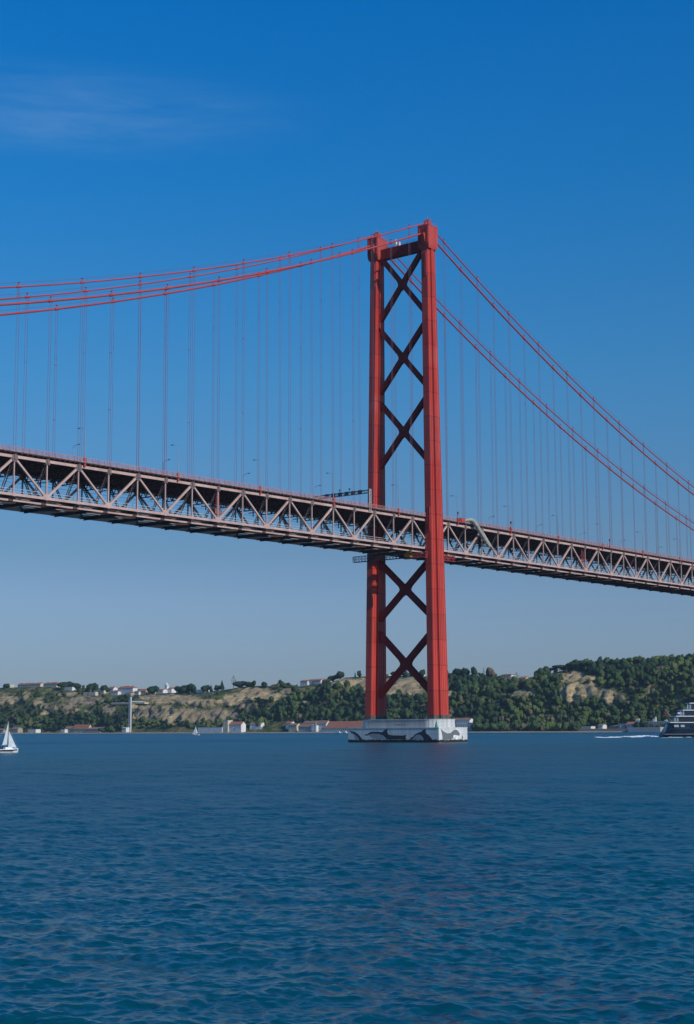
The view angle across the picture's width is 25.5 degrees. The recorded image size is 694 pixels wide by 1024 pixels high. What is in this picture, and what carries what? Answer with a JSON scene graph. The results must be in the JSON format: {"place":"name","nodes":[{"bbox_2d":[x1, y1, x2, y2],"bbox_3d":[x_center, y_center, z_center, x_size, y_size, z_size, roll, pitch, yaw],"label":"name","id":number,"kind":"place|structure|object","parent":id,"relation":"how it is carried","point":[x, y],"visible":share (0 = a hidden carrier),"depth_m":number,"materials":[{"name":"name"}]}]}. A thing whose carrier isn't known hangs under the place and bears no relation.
{"place":"outdoors","nodes":[
{"label":"outdoors","id":0,"kind":"place"},
{"bbox_2d":[0,732,693,1023],"bbox_3d":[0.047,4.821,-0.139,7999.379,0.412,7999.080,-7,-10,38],"label":"water","id":1,"kind":"structure","parent":0,"point":[322,878],"depth_m":49.11,"materials":[{"name":"teal liquid"}]},
{"bbox_2d":[0,721,17,752],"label":"sailboat","id":2,"kind":"object","parent":1,"relation":"on","point":[9,748],"visible":0.99,"depth_m":332.96,"materials":[{"name":"fabric"}]},
{"bbox_2d":[348,719,467,742],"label":"bridge pier","id":3,"kind":"structure","parent":1,"relation":"in","point":[402,730],"depth_m":555.21,"materials":[{"name":"white paint"}]},
{"bbox_2d":[0,216,693,719],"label":"suspension bridge","id":4,"kind":"structure","parent":3,"relation":"on","point":[432,526],"depth_m":566.67,"materials":[{"name":"red paint"}]},
{"bbox_2d":[77,428,85,466],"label":"street lamp","id":5,"kind":"object","parent":4,"relation":"on","point":[84,460],"visible":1,"depth_m":434.38,"materials":[{"name":"metal"}]},
{"bbox_2d":[171,445,179,480],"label":"street lamp","id":6,"kind":"object","parent":4,"relation":"on","point":[178,479],"visible":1,"depth_m":464.25,"materials":[{"name":"metal"}]},
{"bbox_2d":[210,491,221,514],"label":"inspection hoist","id":7,"kind":"object","parent":4,"relation":"hanging from","point":[214,510],"visible":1,"depth_m":478.22,"materials":[{"name":"red paint"}]},
{"bbox_2d":[259,460,261,493],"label":"street lamp","id":8,"kind":"object","parent":4,"relation":"on","point":[260,478],"visible":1,"depth_m":493.63,"materials":[{"name":"metal"}]},
{"bbox_2d":[326,473,334,505],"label":"street lamp","id":9,"kind":"object","parent":4,"relation":"on","point":[333,498],"visible":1,"depth_m":522.95,"materials":[{"name":"metal"}]},
{"bbox_2d":[314,488,371,510],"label":"sign gantry","id":10,"kind":"object","parent":4,"relation":"attached to","point":[347,494],"visible":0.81,"depth_m":544.23,"materials":[{"name":"metal"}]},
{"bbox_2d":[353,549,404,562],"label":"inspection gallery","id":11,"kind":"object","parent":4,"relation":"hanging from","point":[389,554],"visible":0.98,"depth_m":571.03,"materials":[{"name":"metal"}]},
{"bbox_2d":[397,485,399,515],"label":"street lamp","id":12,"kind":"object","parent":4,"relation":"on","point":[398,501],"visible":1,"depth_m":552.50,"materials":[{"name":"metal"}]},
{"bbox_2d":[403,548,427,559],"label":"inspection gallery","id":13,"kind":"object","parent":4,"relation":"hanging from","point":[417,555],"visible":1,"depth_m":561.48,"materials":[{"name":"metal"}]},
{"bbox_2d":[404,551,411,557],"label":"service winch","id":14,"kind":"object","parent":13,"relation":"on","point":[408,554],"visible":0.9,"depth_m":562.54,"materials":[{"name":"yellow paint"}]},
{"bbox_2d":[444,555,454,561],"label":"inspection gallery","id":15,"kind":"object","parent":4,"relation":"hanging from","point":[445,558],"visible":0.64,"depth_m":575.88,"materials":[{"name":"metal"}]},
{"bbox_2d":[459,518,490,547],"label":"access boom","id":16,"kind":"object","parent":4,"relation":"attached to","point":[478,529],"visible":1,"depth_m":588.92,"materials":[{"name":"white metal"}]},
{"bbox_2d":[578,547,584,565],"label":"inspection hoist","id":17,"kind":"object","parent":4,"relation":"hanging from","point":[583,562],"visible":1,"depth_m":657.32,"materials":[{"name":"grey paint"}]},
{"bbox_2d":[595,735,680,737],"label":"wake foam","id":18,"kind":"object","parent":1,"relation":"on","point":[633,736],"visible":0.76,"depth_m":825.35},
{"bbox_2d":[659,703,693,736],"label":"motor yacht","id":19,"kind":"object","parent":1,"relation":"on","point":[682,725],"visible":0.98,"depth_m":794.74,"materials":[{"name":"paint"}]},
{"bbox_2d":[0,669,693,733],"bbox_3d":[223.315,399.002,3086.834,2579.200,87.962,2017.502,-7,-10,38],"label":"hill","id":20,"kind":"structure","parent":0,"point":[581,685],"depth_m":2237.69,"materials":[{"name":"green plant"}]},
{"bbox_2d":[11,727,22,732],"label":"house","id":21,"kind":"structure","parent":20,"relation":"on","point":[17,729],"depth_m":2443.77,"materials":[{"name":"paint"}]},
{"bbox_2d":[18,682,43,686],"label":"house","id":22,"kind":"structure","parent":20,"relation":"on","point":[35,684],"depth_m":2627.32,"materials":[{"name":"paint"}]},
{"bbox_2d":[28,729,40,732],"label":"house","id":23,"kind":"structure","parent":20,"relation":"on","point":[34,730],"depth_m":2417.48,"materials":[{"name":"white paint"}]},
{"bbox_2d":[43,682,58,686],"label":"house","id":24,"kind":"structure","parent":20,"relation":"on","point":[50,684],"depth_m":2593.52,"materials":[{"name":"paint"}]},
{"bbox_2d":[57,681,71,686],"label":"broadleaf tree","id":25,"kind":"object","parent":20,"relation":"on","point":[63,684],"visible":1,"depth_m":2555.86,"materials":[{"name":"green plant"}]},
{"bbox_2d":[64,726,73,732],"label":"house","id":26,"kind":"structure","parent":20,"relation":"on","point":[70,729],"depth_m":2371.55,"materials":[{"name":"paint"}]},
{"bbox_2d":[64,687,75,690],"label":"house","id":27,"kind":"structure","parent":20,"relation":"on","point":[70,688],"depth_m":2542.63,"materials":[{"name":"white paint"}]},
{"bbox_2d":[70,683,80,688],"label":"broadleaf tree","id":28,"kind":"object","parent":20,"relation":"on","point":[77,685],"visible":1,"depth_m":2542.43,"materials":[{"name":"green plant"}]},
{"bbox_2d":[73,724,91,732],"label":"house","id":29,"kind":"structure","parent":20,"relation":"on","point":[79,728],"depth_m":2354.61,"materials":[{"name":"ceramic"}]},
{"bbox_2d":[83,692,97,695],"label":"house","id":30,"kind":"structure","parent":20,"relation":"on","point":[91,693],"depth_m":2488.17,"materials":[{"name":"white paint"}]},
{"bbox_2d":[86,683,97,690],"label":"broadleaf tree","id":31,"kind":"object","parent":20,"relation":"on","point":[91,686],"visible":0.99,"depth_m":2516.78,"materials":[{"name":"green plant"}]},
{"bbox_2d":[86,727,103,732],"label":"house","id":32,"kind":"structure","parent":20,"relation":"on","point":[92,730],"depth_m":2331.75,"materials":[{"name":"paint"}]},
{"bbox_2d":[94,690,108,693],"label":"house","id":33,"kind":"structure","parent":20,"relation":"on","point":[102,692],"depth_m":2498.75,"materials":[{"name":"white paint"}]},
{"bbox_2d":[100,685,109,691],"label":"broadleaf tree","id":34,"kind":"object","parent":20,"relation":"on","point":[105,688],"visible":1,"depth_m":2497.95,"materials":[{"name":"green plant"}]},
{"bbox_2d":[109,687,117,692],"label":"house","id":35,"kind":"structure","parent":20,"relation":"on","point":[113,688],"depth_m":2503.74,"materials":[{"name":"paint"}]},
{"bbox_2d":[110,690,120,694],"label":"house","id":36,"kind":"structure","parent":20,"relation":"on","point":[115,692],"depth_m":2481.27,"materials":[{"name":"paint"}]},
{"bbox_2d":[122,727,129,731],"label":"house","id":37,"kind":"structure","parent":20,"relation":"on","point":[125,729],"depth_m":2300.83,"materials":[{"name":"white paint"}]},
{"bbox_2d":[118,685,137,694],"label":"house","id":38,"kind":"structure","parent":20,"relation":"on","point":[122,689],"depth_m":2474.58,"materials":[{"name":"paint"}]},
{"bbox_2d":[112,702,148,704],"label":"wall","id":39,"kind":"structure","parent":20,"relation":"on","point":[114,703],"depth_m":2372.85,"materials":[{"name":"white concrete"}]},
{"bbox_2d":[126,691,145,731],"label":"lift tower","id":40,"kind":"structure","parent":20,"relation":"on","point":[130,709],"depth_m":2307.69,"materials":[{"name":"concrete"}]},
{"bbox_2d":[119,732,159,732],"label":"quay wall","id":41,"kind":"structure","parent":20,"relation":"on","point":[139,732],"depth_m":2255.71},
{"bbox_2d":[139,689,147,694],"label":"house","id":42,"kind":"structure","parent":20,"relation":"on","point":[144,691],"depth_m":2450.43,"materials":[{"name":"ceramic"}]},
{"bbox_2d":[146,686,158,693],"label":"broadleaf tree","id":43,"kind":"object","parent":20,"relation":"on","point":[152,689],"visible":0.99,"depth_m":2429.56,"materials":[{"name":"green plant"}]},
{"bbox_2d":[157,689,167,692],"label":"house","id":44,"kind":"structure","parent":20,"relation":"on","point":[162,691],"depth_m":2427.38,"materials":[{"name":"paint"}]},
{"bbox_2d":[165,683,175,692],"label":"church tower","id":45,"kind":"structure","parent":20,"relation":"on","point":[171,690],"depth_m":2431.75,"materials":[{"name":"paint"}]},
{"bbox_2d":[174,686,182,692],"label":"broadleaf tree","id":46,"kind":"object","parent":20,"relation":"on","point":[176,688],"visible":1,"depth_m":2395.05,"materials":[{"name":"green plant"}]},
{"bbox_2d":[179,685,189,692],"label":"broadleaf tree","id":47,"kind":"object","parent":20,"relation":"on","point":[184,689],"visible":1,"depth_m":2384.48,"materials":[{"name":"green plant"}]},
{"bbox_2d":[188,683,196,692],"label":"broadleaf tree","id":48,"kind":"object","parent":20,"relation":"on","point":[191,687],"visible":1,"depth_m":2378.81,"materials":[{"name":"green plant"}]},
{"bbox_2d":[201,685,209,691],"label":"broadleaf tree","id":49,"kind":"object","parent":20,"relation":"on","point":[206,688],"visible":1,"depth_m":2360.93,"materials":[{"name":"green plant"}]},
{"bbox_2d":[198,727,222,731],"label":"warehouse","id":50,"kind":"structure","parent":20,"relation":"on","point":[210,729],"depth_m":2187.01,"materials":[{"name":"white paint"}]},
{"bbox_2d":[223,720,232,731],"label":"house","id":51,"kind":"structure","parent":20,"relation":"on","point":[226,723],"depth_m":2171.23,"materials":[{"name":"beige paint"}]},
{"bbox_2d":[229,721,245,731],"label":"house","id":52,"kind":"structure","parent":20,"relation":"on","point":[238,726],"depth_m":2161.78,"materials":[{"name":"paint"}]},
{"bbox_2d":[232,681,244,686],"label":"broadleaf tree","id":53,"kind":"object","parent":20,"relation":"on","point":[237,683],"visible":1,"depth_m":2315.39,"materials":[{"name":"green plant"}]},
{"bbox_2d":[242,681,251,686],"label":"broadleaf tree","id":54,"kind":"object","parent":20,"relation":"on","point":[246,684],"visible":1,"depth_m":2307.99,"materials":[{"name":"green plant"}]},
{"bbox_2d":[250,722,264,729],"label":"house","id":55,"kind":"structure","parent":20,"relation":"on","point":[253,726],"depth_m":2156.58,"materials":[{"name":"paint"}]},
{"bbox_2d":[286,721,294,728],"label":"house","id":56,"kind":"structure","parent":20,"relation":"on","point":[287,724],"depth_m":2118.75,"materials":[{"name":"ceramic"}]},
{"bbox_2d":[289,723,299,731],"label":"house","id":57,"kind":"structure","parent":20,"relation":"on","point":[293,727],"depth_m":2102.81,"materials":[{"name":"paint"}]},
{"bbox_2d":[300,680,308,685],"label":"terraced house","id":58,"kind":"structure","parent":20,"relation":"on","point":[304,682],"depth_m":2247.80,"materials":[{"name":"paint"}]},
{"bbox_2d":[298,723,314,731],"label":"factory building","id":59,"kind":"structure","parent":20,"relation":"on","point":[304,727],"depth_m":2078.84,"materials":[{"name":"tile"}]},
{"bbox_2d":[303,721,317,724],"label":"factory building","id":60,"kind":"structure","parent":20,"relation":"on","point":[308,722],"depth_m":2096.43,"materials":[{"name":"tile"}]},
{"bbox_2d":[309,679,314,684],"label":"terraced house","id":61,"kind":"structure","parent":20,"relation":"on","point":[311,681],"depth_m":2243.73,"materials":[{"name":"paint"}]},
{"bbox_2d":[311,725,317,731],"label":"house","id":62,"kind":"structure","parent":20,"relation":"on","point":[314,728],"depth_m":2066.89,"materials":[{"name":"white glass"}]},
{"bbox_2d":[314,679,322,683],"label":"terraced house","id":63,"kind":"structure","parent":20,"relation":"on","point":[317,681],"depth_m":2232.22,"materials":[{"name":"paint"}]},
{"bbox_2d":[316,720,328,731],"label":"factory building","id":64,"kind":"structure","parent":20,"relation":"on","point":[321,724],"depth_m":2065.55,"materials":[{"name":"paint"}]},
{"bbox_2d":[328,675,335,680],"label":"broadleaf tree","id":65,"kind":"object","parent":20,"relation":"on","point":[332,678],"visible":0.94,"depth_m":2209.66,"materials":[{"name":"green plant"}]},
{"bbox_2d":[323,721,349,731],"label":"factory hall","id":66,"kind":"structure","parent":20,"relation":"on","point":[335,726],"depth_m":2049.61,"materials":[{"name":"ceramic"}]},
{"bbox_2d":[334,671,343,678],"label":"broadleaf tree","id":67,"kind":"object","parent":20,"relation":"on","point":[339,675],"visible":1,"depth_m":2201.39,"materials":[{"name":"green plant"}]},
{"bbox_2d":[0,653,693,732],"bbox_3d":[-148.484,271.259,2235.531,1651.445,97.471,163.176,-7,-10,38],"label":"woodland","id":68,"kind":"object","parent":20,"relation":"on","point":[656,668],"visible":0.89,"depth_m":1959.12,"materials":[{"name":"green plant"}]},
{"bbox_2d":[347,721,362,731],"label":"factory hall","id":69,"kind":"structure","parent":20,"relation":"on","point":[355,724],"depth_m":2031.66,"materials":[{"name":"ceramic"}]},
{"bbox_2d":[419,669,424,675],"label":"broadleaf tree","id":70,"kind":"object","parent":20,"relation":"on","point":[422,672],"visible":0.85,"depth_m":2115.14,"materials":[{"name":"green plant"}]},
{"bbox_2d":[452,668,462,675],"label":"broadleaf tree","id":71,"kind":"object","parent":20,"relation":"on","point":[457,671],"visible":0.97,"depth_m":2077.15,"materials":[{"name":"green plant"}]},
{"bbox_2d":[455,724,466,726],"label":"house","id":72,"kind":"structure","parent":20,"relation":"on","point":[460,725],"depth_m":1925.93,"materials":[{"name":"white glass"}]},
{"bbox_2d":[454,718,473,723],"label":"house","id":73,"kind":"structure","parent":20,"relation":"on","point":[462,720],"depth_m":1934.87,"materials":[{"name":"paint"}]},
{"bbox_2d":[461,667,469,674],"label":"broadleaf tree","id":74,"kind":"object","parent":20,"relation":"on","point":[465,671],"visible":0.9,"depth_m":2071.17,"materials":[{"name":"green plant"}]},
{"bbox_2d":[467,723,473,731],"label":"house","id":75,"kind":"structure","parent":20,"relation":"on","point":[469,728],"depth_m":1917.82,"materials":[{"name":"white glass"}]},
{"bbox_2d":[471,666,477,674],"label":"broadleaf tree","id":76,"kind":"object","parent":20,"relation":"on","point":[473,670],"visible":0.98,"depth_m":2062.39,"materials":[{"name":"green plant"}]},
{"bbox_2d":[486,667,494,677],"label":"broadleaf tree","id":77,"kind":"object","parent":20,"relation":"on","point":[490,672],"visible":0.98,"depth_m":2042.95,"materials":[{"name":"brown plant"}]},
{"bbox_2d":[501,673,514,679],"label":"villa","id":78,"kind":"object","parent":20,"relation":"on","point":[506,675],"visible":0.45,"depth_m":2032.84,"materials":[{"name":"paint"}]},
{"bbox_2d":[552,665,564,669],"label":"umbrella pine","id":79,"kind":"object","parent":20,"relation":"on","point":[558,666],"visible":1,"depth_m":1979.24,"materials":[{"name":"green plant"}]},
{"bbox_2d":[566,662,576,665],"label":"umbrella pine","id":80,"kind":"object","parent":20,"relation":"on","point":[572,664],"visible":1,"depth_m":1969.26,"materials":[{"name":"green plant"}]},
{"bbox_2d":[579,661,591,669],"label":"umbrella pine","id":81,"kind":"object","parent":20,"relation":"on","point":[586,663],"visible":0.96,"depth_m":1953.69,"materials":[{"name":"green plant"}]},
{"bbox_2d":[581,726,594,728],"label":"house","id":82,"kind":"structure","parent":20,"relation":"on","point":[587,727],"depth_m":1818.89,"materials":[{"name":"white glass"}]},
{"bbox_2d":[597,724,606,728],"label":"house","id":83,"kind":"structure","parent":20,"relation":"on","point":[602,726],"depth_m":1807.77,"materials":[{"name":"paint"}]},
{"bbox_2d":[578,729,627,730],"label":"quay wall","id":84,"kind":"structure","parent":20,"relation":"on","point":[602,729],"depth_m":1789.54,"materials":[{"name":"concrete"}]},
{"bbox_2d":[609,659,616,664],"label":"broadleaf tree","id":85,"kind":"object","parent":20,"relation":"on","point":[612,661],"visible":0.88,"depth_m":1934.66,"materials":[{"name":"green plant"}]},
{"bbox_2d":[618,724,625,728],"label":"house","id":86,"kind":"structure","parent":20,"relation":"on","point":[621,726],"depth_m":1788.20,"materials":[{"name":"white glass"}]},
{"bbox_2d":[626,722,634,728],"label":"house","id":87,"kind":"structure","parent":20,"relation":"on","point":[629,724],"depth_m":1781.27,"materials":[{"name":"ceramic"}]},
{"bbox_2d":[628,717,671,731],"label":"fortress","id":88,"kind":"structure","parent":20,"relation":"on","point":[654,722],"depth_m":1749.12,"materials":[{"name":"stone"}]},
{"bbox_2d":[0,0,693,690],"label":"sky","id":89,"kind":"structure","parent":0,"point":[549,144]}
]}

